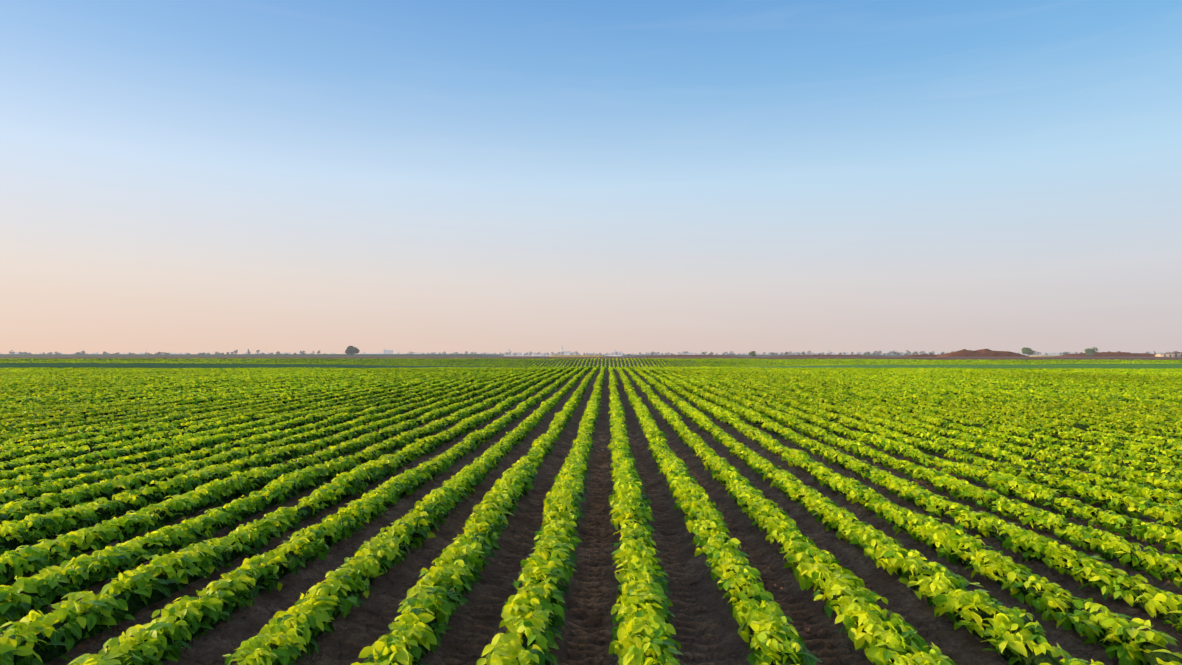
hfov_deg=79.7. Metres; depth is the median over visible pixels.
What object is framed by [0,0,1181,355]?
sky
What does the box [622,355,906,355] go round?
maize field
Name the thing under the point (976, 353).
dirt heap
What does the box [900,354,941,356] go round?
dirt heap
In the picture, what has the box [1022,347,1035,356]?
tree
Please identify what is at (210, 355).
maize field
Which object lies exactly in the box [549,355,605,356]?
wheat strip
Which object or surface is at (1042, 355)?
wheat strip
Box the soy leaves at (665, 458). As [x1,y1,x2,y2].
[0,400,1181,485]
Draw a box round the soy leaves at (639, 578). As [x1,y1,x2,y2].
[0,463,1181,664]
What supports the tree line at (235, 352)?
on the ground
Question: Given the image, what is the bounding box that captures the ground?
[0,356,1181,664]
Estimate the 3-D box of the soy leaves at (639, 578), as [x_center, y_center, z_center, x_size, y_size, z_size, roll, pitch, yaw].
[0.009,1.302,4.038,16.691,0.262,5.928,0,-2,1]
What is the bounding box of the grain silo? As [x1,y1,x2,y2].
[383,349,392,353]
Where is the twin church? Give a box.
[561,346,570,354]
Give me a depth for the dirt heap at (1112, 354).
416.03 m
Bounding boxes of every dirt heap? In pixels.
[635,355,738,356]
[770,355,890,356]
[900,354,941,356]
[937,349,1027,356]
[1054,352,1154,356]
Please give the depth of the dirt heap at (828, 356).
461.89 m
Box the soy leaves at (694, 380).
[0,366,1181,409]
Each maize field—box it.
[0,354,502,356]
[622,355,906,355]
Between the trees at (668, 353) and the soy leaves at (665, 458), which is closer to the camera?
the soy leaves at (665, 458)
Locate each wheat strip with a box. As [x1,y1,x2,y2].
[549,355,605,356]
[1026,355,1059,356]
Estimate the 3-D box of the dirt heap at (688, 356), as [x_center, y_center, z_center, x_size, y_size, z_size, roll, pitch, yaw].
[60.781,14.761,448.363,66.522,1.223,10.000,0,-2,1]
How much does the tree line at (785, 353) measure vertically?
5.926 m
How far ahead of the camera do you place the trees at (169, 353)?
630.12 m
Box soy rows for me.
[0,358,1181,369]
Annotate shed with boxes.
[1155,353,1181,356]
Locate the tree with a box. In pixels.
[345,346,359,356]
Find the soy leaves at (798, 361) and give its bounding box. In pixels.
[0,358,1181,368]
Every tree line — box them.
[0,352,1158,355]
[9,349,326,353]
[397,352,1161,355]
[627,352,932,355]

